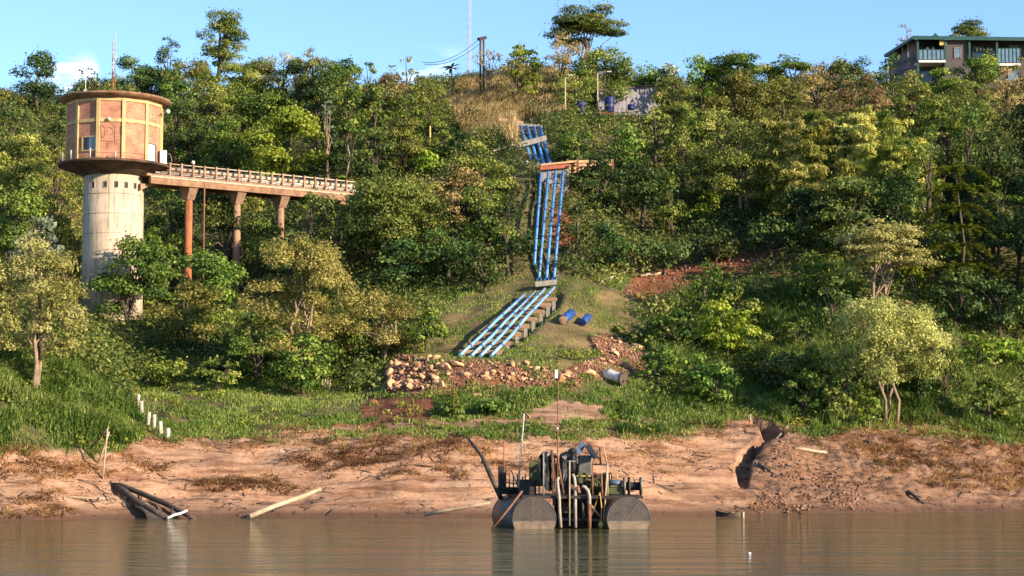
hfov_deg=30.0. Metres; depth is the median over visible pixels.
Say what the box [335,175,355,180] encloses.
banana plant
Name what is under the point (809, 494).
clod rubble
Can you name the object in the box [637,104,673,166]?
leafy tree
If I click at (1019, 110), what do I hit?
leafy tree
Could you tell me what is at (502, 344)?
blue pipe
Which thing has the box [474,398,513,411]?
shrub
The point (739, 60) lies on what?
leafy tree
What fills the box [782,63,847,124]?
leafy tree
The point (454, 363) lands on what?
stone
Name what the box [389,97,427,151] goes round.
leafy tree
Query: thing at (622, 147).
leafy tree
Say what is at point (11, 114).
leafy tree
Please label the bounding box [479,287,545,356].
blue pipe
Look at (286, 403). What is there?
bank grass
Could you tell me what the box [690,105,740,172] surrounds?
leafy tree
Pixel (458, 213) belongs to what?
leafy tree
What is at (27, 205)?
leafy tree
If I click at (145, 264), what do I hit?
leafy tree
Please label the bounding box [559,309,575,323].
pipe offcut
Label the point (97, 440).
leaning pole
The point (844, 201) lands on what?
leafy tree
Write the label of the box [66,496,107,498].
thin log
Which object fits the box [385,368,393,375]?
stone
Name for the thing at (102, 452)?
leaning pole
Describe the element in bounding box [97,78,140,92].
leafy tree
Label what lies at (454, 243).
leafy tree
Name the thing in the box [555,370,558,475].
signal mast
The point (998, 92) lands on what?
leafy tree
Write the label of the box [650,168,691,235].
leafy tree
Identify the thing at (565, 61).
leafy tree
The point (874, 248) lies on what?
leafy tree
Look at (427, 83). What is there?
leafy tree
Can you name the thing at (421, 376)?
stone
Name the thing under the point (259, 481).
dead grass
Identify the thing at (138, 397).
marker post
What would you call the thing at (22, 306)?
leafy tree
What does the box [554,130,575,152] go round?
shrub
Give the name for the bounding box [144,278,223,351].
leafy tree
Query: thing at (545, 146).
blue pipe
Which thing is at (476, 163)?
leafy tree
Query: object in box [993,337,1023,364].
shrub
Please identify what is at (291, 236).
leafy tree
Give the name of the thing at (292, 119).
leafy tree
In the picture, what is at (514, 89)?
leafy tree
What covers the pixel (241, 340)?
leafy tree
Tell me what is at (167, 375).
shrub
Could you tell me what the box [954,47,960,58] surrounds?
window
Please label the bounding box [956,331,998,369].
shrub
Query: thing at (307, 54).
leafy tree
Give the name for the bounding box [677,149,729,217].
leafy tree
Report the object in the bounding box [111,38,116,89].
radio mast
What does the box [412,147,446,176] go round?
shrub
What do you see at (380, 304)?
leafy tree
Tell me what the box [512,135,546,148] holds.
cross beam
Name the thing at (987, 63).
leafy tree
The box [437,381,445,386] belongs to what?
stone
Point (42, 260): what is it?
leafy tree
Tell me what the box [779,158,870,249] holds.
bamboo clump
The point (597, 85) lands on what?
street lamp
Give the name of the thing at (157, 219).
leafy tree
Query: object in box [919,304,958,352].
leafy tree
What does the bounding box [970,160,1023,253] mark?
leafy tree
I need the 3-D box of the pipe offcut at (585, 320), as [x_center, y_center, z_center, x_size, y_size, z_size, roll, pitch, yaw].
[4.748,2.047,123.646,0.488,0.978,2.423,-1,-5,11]
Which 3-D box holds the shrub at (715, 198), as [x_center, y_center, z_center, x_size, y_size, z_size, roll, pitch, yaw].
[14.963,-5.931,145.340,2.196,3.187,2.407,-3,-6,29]
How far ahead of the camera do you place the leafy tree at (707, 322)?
119.47 m
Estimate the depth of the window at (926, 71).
194.70 m
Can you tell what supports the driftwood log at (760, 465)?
on the terrain at (690, 494)
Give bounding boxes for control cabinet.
[159,150,171,163]
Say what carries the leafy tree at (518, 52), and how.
on the terrain at (690, 494)
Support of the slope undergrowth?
on the terrain at (690, 494)
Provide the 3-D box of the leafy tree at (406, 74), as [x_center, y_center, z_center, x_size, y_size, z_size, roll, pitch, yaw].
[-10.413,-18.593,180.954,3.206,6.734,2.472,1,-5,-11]
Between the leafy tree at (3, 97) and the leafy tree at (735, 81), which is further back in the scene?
the leafy tree at (3, 97)
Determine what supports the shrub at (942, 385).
on the terrain at (690, 494)
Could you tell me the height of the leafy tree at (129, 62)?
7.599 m
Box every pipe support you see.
[459,350,501,355]
[469,341,510,349]
[479,332,520,347]
[487,324,528,340]
[495,317,536,332]
[503,310,543,325]
[511,303,550,317]
[517,298,556,311]
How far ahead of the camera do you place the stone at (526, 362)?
111.23 m
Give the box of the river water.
[0,511,1023,575]
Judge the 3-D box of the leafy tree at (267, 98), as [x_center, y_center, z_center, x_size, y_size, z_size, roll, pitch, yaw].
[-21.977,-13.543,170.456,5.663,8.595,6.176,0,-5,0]
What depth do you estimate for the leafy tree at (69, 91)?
186.25 m
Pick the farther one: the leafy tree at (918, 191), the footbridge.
the footbridge
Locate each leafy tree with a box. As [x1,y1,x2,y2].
[0,84,28,122]
[0,93,36,167]
[0,127,59,235]
[0,173,50,261]
[0,230,92,389]
[1,266,36,323]
[8,44,65,117]
[8,215,64,301]
[36,91,65,171]
[36,170,82,279]
[38,142,73,205]
[44,274,78,347]
[54,88,71,116]
[67,71,133,91]
[76,66,106,91]
[83,228,176,324]
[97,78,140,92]
[114,52,157,93]
[128,64,177,97]
[143,188,200,293]
[143,226,183,318]
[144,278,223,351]
[154,35,181,72]
[156,69,201,165]
[163,57,219,111]
[163,95,214,169]
[163,243,248,342]
[183,70,239,160]
[192,114,250,194]
[192,194,258,290]
[195,7,251,84]
[209,57,266,117]
[214,75,269,173]
[221,194,264,256]
[225,53,287,102]
[226,312,285,385]
[230,125,279,173]
[234,86,293,159]
[234,232,369,372]
[239,99,332,185]
[240,215,287,278]
[255,49,300,100]
[264,331,343,396]
[265,222,310,288]
[276,56,315,109]
[288,47,324,86]
[296,52,357,102]
[296,187,339,248]
[299,61,342,168]
[307,186,365,293]
[314,54,363,115]
[321,100,338,180]
[327,63,368,160]
[330,285,428,360]
[331,114,364,177]
[337,166,454,275]
[337,182,377,273]
[350,83,391,162]
[356,61,377,91]
[357,84,403,122]
[357,126,398,179]
[361,70,412,112]
[371,115,429,180]
[375,236,434,281]
[385,56,419,111]
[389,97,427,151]
[393,179,455,274]
[402,82,453,135]
[403,72,446,119]
[410,225,482,284]
[424,161,490,235]
[426,118,460,158]
[438,136,518,223]
[454,177,516,272]
[457,237,502,292]
[472,49,508,94]
[488,200,523,276]
[496,57,531,100]
[505,44,546,98]
[538,0,632,88]
[538,31,582,96]
[552,65,600,105]
[555,129,596,163]
[565,203,586,253]
[569,42,637,106]
[576,153,625,213]
[588,216,638,271]
[607,122,654,170]
[613,156,678,228]
[624,61,655,85]
[632,66,681,103]
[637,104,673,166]
[648,74,700,132]
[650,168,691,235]
[652,62,692,98]
[660,125,706,187]
[667,103,706,162]
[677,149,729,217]
[683,52,721,110]
[684,257,726,306]
[688,110,800,220]
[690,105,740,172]
[691,292,763,358]
[694,66,735,109]
[701,66,772,149]
[704,49,766,116]
[721,280,763,325]
[730,331,784,385]
[739,212,803,259]
[742,58,798,104]
[751,77,815,150]
[767,53,813,106]
[775,181,829,255]
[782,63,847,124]
[790,250,836,295]
[802,56,864,107]
[805,166,894,265]
[811,276,851,336]
[818,290,954,422]
[822,351,874,413]
[826,54,882,105]
[829,213,944,311]
[831,72,893,124]
[858,168,932,255]
[860,66,889,106]
[876,52,905,114]
[885,68,931,134]
[895,24,911,45]
[896,266,938,311]
[901,124,941,278]
[910,92,975,202]
[911,67,963,121]
[912,218,971,291]
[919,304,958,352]
[925,264,986,326]
[942,76,972,118]
[944,77,999,132]
[945,16,992,36]
[948,50,1002,96]
[949,101,989,219]
[955,194,1020,281]
[958,274,1023,337]
[966,120,1023,257]
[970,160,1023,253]
[975,63,1023,128]
[985,71,1023,190]
[1002,169,1023,273]
[1002,210,1023,292]
[1008,56,1023,103]
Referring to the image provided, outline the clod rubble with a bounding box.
[740,438,870,512]
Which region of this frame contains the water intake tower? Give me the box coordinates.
[57,90,171,322]
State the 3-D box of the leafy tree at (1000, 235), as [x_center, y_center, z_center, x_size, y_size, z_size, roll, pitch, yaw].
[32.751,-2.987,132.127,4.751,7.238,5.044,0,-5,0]
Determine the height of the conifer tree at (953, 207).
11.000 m
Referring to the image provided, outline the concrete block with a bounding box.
[535,279,556,287]
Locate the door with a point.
(151, 147)
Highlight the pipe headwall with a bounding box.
[539,160,576,191]
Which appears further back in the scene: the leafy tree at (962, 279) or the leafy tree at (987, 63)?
the leafy tree at (987, 63)
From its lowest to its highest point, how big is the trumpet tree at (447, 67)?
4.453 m
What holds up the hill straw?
on the terrain at (690, 494)
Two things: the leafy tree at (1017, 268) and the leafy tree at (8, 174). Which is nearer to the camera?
the leafy tree at (1017, 268)
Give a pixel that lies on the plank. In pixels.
(500, 119)
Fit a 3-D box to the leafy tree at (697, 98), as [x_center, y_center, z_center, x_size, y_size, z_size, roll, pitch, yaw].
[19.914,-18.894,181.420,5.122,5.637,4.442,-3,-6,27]
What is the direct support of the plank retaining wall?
on the terrain at (690, 494)
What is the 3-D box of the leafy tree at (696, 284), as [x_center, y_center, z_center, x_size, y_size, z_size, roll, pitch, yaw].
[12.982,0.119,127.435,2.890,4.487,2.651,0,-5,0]
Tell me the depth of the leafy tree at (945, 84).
168.90 m
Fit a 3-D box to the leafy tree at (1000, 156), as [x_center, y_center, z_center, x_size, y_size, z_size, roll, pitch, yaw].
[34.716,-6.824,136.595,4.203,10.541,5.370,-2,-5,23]
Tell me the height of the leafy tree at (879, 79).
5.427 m
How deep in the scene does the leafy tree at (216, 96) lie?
175.87 m
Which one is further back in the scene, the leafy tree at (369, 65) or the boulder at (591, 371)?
the leafy tree at (369, 65)
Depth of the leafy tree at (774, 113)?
163.12 m
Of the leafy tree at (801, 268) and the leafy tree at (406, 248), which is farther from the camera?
the leafy tree at (406, 248)
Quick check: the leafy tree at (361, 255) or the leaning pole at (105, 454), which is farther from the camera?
the leafy tree at (361, 255)
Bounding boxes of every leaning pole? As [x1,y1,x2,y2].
[89,429,106,448]
[98,431,109,462]
[102,428,107,478]
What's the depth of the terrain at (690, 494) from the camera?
101.25 m
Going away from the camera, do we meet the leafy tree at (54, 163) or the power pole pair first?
the leafy tree at (54, 163)
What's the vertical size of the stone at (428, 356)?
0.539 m
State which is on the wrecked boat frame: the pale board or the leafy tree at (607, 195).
the pale board
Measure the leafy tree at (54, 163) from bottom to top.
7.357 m
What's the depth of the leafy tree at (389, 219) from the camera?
136.15 m
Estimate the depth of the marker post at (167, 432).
98.13 m
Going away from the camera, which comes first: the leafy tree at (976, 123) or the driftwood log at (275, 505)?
the driftwood log at (275, 505)
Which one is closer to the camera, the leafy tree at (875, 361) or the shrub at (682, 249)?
the leafy tree at (875, 361)
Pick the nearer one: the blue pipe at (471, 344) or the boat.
the boat
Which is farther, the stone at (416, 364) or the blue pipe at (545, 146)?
the blue pipe at (545, 146)
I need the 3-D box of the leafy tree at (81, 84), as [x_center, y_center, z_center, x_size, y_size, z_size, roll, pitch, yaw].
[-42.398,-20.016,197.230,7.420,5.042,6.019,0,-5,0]
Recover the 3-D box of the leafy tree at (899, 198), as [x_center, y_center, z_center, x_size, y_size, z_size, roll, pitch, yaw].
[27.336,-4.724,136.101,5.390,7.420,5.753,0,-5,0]
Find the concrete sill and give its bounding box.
[517,123,542,127]
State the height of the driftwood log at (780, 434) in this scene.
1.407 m
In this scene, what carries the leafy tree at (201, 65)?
on the terrain at (690, 494)
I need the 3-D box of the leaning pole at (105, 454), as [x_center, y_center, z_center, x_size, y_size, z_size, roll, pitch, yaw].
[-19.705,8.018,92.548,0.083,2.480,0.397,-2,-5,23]
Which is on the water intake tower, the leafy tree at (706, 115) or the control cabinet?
the control cabinet
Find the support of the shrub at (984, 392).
on the terrain at (690, 494)
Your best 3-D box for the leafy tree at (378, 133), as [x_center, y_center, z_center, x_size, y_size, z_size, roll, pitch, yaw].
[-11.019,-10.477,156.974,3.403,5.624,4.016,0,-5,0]
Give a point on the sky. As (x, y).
(82, 33)
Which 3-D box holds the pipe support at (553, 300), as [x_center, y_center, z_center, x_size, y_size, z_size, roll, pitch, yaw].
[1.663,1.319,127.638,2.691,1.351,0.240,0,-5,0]
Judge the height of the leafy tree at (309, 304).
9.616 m
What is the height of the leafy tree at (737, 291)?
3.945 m
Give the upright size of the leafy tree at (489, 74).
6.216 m
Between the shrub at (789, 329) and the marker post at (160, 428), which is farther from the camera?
the shrub at (789, 329)
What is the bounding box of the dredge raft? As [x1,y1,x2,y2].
[492,413,650,528]
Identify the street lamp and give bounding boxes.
[564,74,572,112]
[597,71,610,108]
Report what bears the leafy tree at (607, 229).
on the terrain at (690, 494)
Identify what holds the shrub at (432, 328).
on the terrain at (690, 494)
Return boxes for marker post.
[136,394,139,405]
[139,401,142,411]
[146,412,150,424]
[152,414,155,427]
[158,421,162,433]
[165,428,169,439]
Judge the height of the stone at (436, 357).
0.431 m
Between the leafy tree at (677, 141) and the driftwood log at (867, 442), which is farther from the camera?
the leafy tree at (677, 141)
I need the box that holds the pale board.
[166,509,187,518]
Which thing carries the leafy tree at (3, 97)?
on the terrain at (690, 494)
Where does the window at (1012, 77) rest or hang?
in the hilltop lodge
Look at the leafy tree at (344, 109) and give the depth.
168.71 m
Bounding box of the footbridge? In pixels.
[139,162,362,301]
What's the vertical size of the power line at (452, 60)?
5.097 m
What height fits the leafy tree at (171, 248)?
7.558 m
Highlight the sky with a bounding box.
[0,0,1023,99]
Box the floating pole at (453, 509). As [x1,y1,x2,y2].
[424,501,489,516]
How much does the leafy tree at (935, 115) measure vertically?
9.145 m
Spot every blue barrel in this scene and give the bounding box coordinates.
[576,101,585,115]
[604,96,614,112]
[627,104,633,110]
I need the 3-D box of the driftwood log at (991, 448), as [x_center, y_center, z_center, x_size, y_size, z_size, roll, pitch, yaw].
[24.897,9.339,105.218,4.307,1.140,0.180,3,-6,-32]
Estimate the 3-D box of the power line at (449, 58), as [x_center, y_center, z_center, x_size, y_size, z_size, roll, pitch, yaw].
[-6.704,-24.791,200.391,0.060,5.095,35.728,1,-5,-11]
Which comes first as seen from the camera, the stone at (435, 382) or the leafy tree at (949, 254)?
the stone at (435, 382)
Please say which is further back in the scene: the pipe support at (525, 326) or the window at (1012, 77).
the window at (1012, 77)
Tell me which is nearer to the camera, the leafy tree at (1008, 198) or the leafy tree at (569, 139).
the leafy tree at (1008, 198)
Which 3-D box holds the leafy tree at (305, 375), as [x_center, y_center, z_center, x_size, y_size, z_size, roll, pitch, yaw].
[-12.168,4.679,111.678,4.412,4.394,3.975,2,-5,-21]
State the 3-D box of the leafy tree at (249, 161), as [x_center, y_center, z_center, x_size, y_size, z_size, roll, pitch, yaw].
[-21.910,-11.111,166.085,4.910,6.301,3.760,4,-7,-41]
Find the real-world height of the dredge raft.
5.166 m
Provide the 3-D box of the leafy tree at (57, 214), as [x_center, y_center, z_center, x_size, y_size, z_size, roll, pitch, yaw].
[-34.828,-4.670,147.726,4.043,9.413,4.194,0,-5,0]
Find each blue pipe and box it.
[458,293,525,356]
[470,291,535,356]
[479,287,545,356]
[490,286,555,356]
[519,125,531,158]
[525,125,538,164]
[532,125,544,163]
[533,172,541,264]
[536,171,549,280]
[538,126,550,162]
[544,170,556,280]
[551,170,563,279]
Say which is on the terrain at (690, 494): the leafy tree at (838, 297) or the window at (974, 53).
the leafy tree at (838, 297)
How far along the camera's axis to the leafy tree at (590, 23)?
187.55 m
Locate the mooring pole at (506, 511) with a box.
[491,490,522,529]
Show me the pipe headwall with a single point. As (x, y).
(558, 167)
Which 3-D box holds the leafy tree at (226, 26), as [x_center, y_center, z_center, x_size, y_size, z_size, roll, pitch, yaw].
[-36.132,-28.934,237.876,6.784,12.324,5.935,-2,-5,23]
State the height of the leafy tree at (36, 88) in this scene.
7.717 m
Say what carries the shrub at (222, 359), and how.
on the terrain at (690, 494)
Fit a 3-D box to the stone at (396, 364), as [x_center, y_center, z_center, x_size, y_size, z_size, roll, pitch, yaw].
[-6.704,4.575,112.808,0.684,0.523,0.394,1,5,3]
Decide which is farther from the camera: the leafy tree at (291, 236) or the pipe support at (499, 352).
the leafy tree at (291, 236)
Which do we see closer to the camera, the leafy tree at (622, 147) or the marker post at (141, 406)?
the marker post at (141, 406)
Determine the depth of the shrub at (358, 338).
116.75 m
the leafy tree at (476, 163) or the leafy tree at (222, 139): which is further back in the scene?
the leafy tree at (222, 139)
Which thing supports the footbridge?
on the terrain at (690, 494)
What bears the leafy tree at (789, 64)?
on the terrain at (690, 494)
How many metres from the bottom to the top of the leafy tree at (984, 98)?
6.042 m
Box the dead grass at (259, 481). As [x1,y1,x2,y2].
[0,408,1023,518]
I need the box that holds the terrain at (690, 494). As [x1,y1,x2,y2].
[0,78,1023,520]
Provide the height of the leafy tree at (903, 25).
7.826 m
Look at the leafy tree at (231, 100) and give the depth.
170.44 m
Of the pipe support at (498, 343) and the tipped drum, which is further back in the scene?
the pipe support at (498, 343)
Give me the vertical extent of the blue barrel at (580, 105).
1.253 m
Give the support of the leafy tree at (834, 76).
on the terrain at (690, 494)
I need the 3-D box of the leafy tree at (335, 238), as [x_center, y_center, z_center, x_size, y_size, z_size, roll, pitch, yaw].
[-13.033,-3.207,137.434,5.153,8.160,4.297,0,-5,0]
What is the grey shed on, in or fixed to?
on the terrain at (690, 494)
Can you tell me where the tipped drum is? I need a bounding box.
[603,369,627,385]
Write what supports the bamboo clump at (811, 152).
on the terrain at (690, 494)
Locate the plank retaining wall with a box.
[567,159,613,174]
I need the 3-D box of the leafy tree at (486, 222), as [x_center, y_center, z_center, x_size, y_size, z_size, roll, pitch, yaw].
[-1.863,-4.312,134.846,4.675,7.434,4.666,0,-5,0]
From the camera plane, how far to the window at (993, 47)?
194.93 m
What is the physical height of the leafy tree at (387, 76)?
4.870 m
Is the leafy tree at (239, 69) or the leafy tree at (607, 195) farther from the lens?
the leafy tree at (239, 69)
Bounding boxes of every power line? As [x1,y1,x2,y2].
[424,41,476,62]
[426,41,482,64]
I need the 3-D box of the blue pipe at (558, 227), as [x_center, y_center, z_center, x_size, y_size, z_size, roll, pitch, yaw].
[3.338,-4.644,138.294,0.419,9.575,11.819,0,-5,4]
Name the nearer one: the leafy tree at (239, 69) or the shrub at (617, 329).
the shrub at (617, 329)
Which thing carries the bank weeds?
on the terrain at (690, 494)
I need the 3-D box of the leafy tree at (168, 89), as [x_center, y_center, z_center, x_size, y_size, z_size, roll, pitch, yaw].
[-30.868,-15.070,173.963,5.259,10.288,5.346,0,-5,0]
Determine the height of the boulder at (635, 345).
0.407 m
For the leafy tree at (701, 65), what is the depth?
177.38 m
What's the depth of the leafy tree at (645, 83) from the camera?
181.36 m
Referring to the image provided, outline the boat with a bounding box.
[716,510,743,516]
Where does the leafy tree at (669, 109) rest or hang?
on the terrain at (690, 494)
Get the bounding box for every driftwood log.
[247,487,320,518]
[600,267,634,282]
[639,271,662,277]
[757,463,778,476]
[776,425,787,438]
[793,447,826,453]
[864,440,899,449]
[907,490,924,503]
[940,447,992,464]
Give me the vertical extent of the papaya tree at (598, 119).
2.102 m
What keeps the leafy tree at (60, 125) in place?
on the terrain at (690, 494)
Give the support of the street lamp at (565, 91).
on the terrain at (690, 494)
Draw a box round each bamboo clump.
[749,116,841,220]
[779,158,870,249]
[802,104,882,182]
[834,109,918,218]
[878,136,945,229]
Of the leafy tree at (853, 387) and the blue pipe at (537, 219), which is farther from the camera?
the blue pipe at (537, 219)
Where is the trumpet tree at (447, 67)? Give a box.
[439,63,460,97]
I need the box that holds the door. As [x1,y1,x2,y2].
[148,143,156,160]
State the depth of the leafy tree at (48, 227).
120.32 m
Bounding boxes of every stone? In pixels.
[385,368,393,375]
[386,379,395,386]
[392,380,403,385]
[393,361,401,367]
[406,382,412,388]
[412,361,420,367]
[418,373,425,379]
[426,354,431,361]
[431,355,440,359]
[431,373,438,379]
[432,379,438,385]
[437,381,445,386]
[438,362,450,369]
[451,360,463,365]
[479,375,491,379]
[504,375,510,380]
[510,375,515,382]
[522,360,529,365]
[557,375,565,382]
[620,362,629,366]
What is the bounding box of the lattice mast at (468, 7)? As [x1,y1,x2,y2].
[467,0,470,72]
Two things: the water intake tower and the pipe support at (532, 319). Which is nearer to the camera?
the pipe support at (532, 319)
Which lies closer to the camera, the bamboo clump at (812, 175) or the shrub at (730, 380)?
the shrub at (730, 380)
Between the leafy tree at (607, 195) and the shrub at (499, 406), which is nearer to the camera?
the shrub at (499, 406)
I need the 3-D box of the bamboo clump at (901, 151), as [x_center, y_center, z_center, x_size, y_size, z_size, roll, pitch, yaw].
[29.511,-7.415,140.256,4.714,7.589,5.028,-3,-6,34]
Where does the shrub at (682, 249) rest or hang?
on the terrain at (690, 494)
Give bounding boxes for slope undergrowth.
[0,62,1023,399]
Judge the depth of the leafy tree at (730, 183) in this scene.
145.96 m
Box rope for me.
[16,459,128,500]
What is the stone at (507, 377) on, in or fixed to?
on the terrain at (690, 494)
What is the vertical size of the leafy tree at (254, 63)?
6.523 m
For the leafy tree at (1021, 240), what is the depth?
128.46 m
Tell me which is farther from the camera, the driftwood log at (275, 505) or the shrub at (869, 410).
the shrub at (869, 410)
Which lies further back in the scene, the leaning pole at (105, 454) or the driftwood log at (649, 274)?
the driftwood log at (649, 274)
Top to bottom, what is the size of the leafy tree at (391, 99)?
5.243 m
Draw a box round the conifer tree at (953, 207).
[916,164,1005,323]
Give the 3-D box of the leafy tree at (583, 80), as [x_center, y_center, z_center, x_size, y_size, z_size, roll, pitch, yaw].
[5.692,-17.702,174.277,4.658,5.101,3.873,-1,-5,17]
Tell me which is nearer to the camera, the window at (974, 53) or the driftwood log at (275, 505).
the driftwood log at (275, 505)
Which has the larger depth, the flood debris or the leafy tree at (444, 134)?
the leafy tree at (444, 134)
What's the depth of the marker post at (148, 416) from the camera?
102.45 m
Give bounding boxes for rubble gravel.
[382,334,649,395]
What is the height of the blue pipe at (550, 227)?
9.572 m
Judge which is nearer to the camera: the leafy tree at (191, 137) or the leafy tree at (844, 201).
the leafy tree at (844, 201)
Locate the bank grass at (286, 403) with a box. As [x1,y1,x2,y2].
[0,272,1023,458]
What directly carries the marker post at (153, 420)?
on the terrain at (690, 494)
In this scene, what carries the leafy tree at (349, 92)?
on the terrain at (690, 494)
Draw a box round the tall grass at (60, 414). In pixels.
[0,251,1023,448]
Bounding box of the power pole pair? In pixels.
[477,36,486,95]
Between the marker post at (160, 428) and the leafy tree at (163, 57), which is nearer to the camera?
the marker post at (160, 428)
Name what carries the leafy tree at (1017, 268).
on the terrain at (690, 494)
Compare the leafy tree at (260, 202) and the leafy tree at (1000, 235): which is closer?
the leafy tree at (1000, 235)
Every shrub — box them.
[138,356,196,387]
[192,355,241,391]
[207,334,262,377]
[329,326,372,369]
[402,305,447,352]
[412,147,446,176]
[438,399,467,414]
[445,130,471,158]
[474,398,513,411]
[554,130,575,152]
[609,322,627,337]
[632,232,694,273]
[634,345,683,383]
[644,306,695,347]
[678,352,710,387]
[684,359,743,401]
[692,189,724,222]
[698,222,748,265]
[759,350,815,387]
[776,368,827,414]
[778,317,812,346]
[796,346,838,387]
[821,387,854,418]
[857,397,884,428]
[901,364,934,399]
[924,348,962,397]
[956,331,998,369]
[968,375,1023,419]
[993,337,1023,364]
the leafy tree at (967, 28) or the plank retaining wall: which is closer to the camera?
the plank retaining wall
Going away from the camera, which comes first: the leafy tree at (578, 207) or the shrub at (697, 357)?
the shrub at (697, 357)
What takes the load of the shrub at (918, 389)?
on the terrain at (690, 494)
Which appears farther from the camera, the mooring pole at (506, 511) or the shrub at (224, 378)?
the shrub at (224, 378)
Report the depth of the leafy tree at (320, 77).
167.45 m
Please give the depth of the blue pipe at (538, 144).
154.97 m
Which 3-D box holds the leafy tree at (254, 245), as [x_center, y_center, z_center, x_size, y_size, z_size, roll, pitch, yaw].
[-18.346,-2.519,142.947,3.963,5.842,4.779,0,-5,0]
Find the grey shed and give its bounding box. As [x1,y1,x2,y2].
[598,83,659,115]
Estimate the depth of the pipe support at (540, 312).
123.88 m
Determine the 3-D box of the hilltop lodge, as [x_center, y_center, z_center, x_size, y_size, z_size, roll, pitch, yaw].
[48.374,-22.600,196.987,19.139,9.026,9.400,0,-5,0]
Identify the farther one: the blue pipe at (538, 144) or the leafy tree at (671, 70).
the leafy tree at (671, 70)
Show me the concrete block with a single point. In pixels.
(545, 283)
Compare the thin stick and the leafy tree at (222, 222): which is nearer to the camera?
the thin stick
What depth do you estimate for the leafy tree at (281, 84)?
191.12 m
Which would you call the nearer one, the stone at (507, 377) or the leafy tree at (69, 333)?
the leafy tree at (69, 333)
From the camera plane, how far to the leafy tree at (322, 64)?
189.38 m
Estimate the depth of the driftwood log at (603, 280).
133.90 m
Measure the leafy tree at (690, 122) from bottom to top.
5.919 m
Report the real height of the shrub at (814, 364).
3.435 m
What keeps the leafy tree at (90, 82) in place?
on the terrain at (690, 494)
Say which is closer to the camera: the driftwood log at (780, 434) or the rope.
the rope
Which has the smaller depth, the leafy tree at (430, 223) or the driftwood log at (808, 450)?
the driftwood log at (808, 450)
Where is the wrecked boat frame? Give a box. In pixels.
[110,483,196,518]
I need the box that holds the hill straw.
[437,64,574,150]
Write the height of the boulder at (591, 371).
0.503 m
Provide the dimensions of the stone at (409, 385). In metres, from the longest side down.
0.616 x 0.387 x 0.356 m
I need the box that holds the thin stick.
[452,372,454,417]
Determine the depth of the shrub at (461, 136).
157.71 m
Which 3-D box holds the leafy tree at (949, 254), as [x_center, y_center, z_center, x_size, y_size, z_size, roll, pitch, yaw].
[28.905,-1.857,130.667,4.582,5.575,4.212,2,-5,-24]
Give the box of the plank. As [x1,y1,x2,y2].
[499,118,522,122]
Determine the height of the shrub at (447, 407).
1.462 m
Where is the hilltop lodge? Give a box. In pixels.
[883,33,1023,91]
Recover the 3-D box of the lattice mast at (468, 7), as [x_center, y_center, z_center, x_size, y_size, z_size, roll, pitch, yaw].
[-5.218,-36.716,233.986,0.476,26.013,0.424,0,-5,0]
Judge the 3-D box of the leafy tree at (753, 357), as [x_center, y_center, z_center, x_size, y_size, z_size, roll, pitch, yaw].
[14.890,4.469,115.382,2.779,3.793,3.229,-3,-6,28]
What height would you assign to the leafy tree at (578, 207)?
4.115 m
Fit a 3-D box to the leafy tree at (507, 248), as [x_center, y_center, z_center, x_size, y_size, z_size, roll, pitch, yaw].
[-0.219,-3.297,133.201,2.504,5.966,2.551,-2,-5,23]
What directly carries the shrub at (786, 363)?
on the terrain at (690, 494)
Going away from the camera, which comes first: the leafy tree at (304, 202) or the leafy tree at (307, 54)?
the leafy tree at (304, 202)
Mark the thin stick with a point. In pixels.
(453, 393)
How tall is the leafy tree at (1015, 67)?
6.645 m
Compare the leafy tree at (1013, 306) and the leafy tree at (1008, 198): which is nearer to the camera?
the leafy tree at (1013, 306)
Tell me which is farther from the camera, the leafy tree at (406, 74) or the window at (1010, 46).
the window at (1010, 46)
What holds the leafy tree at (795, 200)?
on the terrain at (690, 494)
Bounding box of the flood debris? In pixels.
[0,417,1023,518]
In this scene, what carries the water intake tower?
on the terrain at (690, 494)
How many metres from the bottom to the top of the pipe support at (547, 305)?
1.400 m
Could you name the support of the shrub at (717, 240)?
on the terrain at (690, 494)
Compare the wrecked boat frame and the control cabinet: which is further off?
the control cabinet
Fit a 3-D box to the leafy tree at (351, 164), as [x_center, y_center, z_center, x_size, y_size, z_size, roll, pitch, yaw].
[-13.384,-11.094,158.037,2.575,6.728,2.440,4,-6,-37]
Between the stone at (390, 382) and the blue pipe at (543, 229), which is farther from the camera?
the blue pipe at (543, 229)
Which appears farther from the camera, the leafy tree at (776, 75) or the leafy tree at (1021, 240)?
the leafy tree at (776, 75)
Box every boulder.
[368,399,377,404]
[581,369,596,376]
[632,343,643,348]
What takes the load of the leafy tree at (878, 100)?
on the terrain at (690, 494)
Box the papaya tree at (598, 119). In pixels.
[587,117,607,136]
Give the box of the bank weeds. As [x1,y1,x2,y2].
[0,335,1023,447]
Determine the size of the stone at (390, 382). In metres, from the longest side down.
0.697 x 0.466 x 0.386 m
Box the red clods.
[623,250,794,299]
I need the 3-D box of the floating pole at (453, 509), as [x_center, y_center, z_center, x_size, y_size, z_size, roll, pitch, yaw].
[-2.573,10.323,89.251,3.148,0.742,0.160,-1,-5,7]
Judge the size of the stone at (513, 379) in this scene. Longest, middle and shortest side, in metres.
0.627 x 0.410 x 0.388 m
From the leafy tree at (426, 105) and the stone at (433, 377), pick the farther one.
the leafy tree at (426, 105)
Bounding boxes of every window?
[81,135,95,151]
[920,69,931,83]
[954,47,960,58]
[972,46,983,59]
[984,46,994,57]
[1008,70,1017,79]
[1009,45,1018,47]
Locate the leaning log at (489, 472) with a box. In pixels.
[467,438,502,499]
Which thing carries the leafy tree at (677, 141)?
on the terrain at (690, 494)
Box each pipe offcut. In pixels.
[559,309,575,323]
[579,313,590,325]
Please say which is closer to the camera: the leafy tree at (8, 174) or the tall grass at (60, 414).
the tall grass at (60, 414)
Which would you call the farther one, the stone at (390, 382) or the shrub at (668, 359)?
the shrub at (668, 359)
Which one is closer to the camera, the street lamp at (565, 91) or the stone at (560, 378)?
the stone at (560, 378)

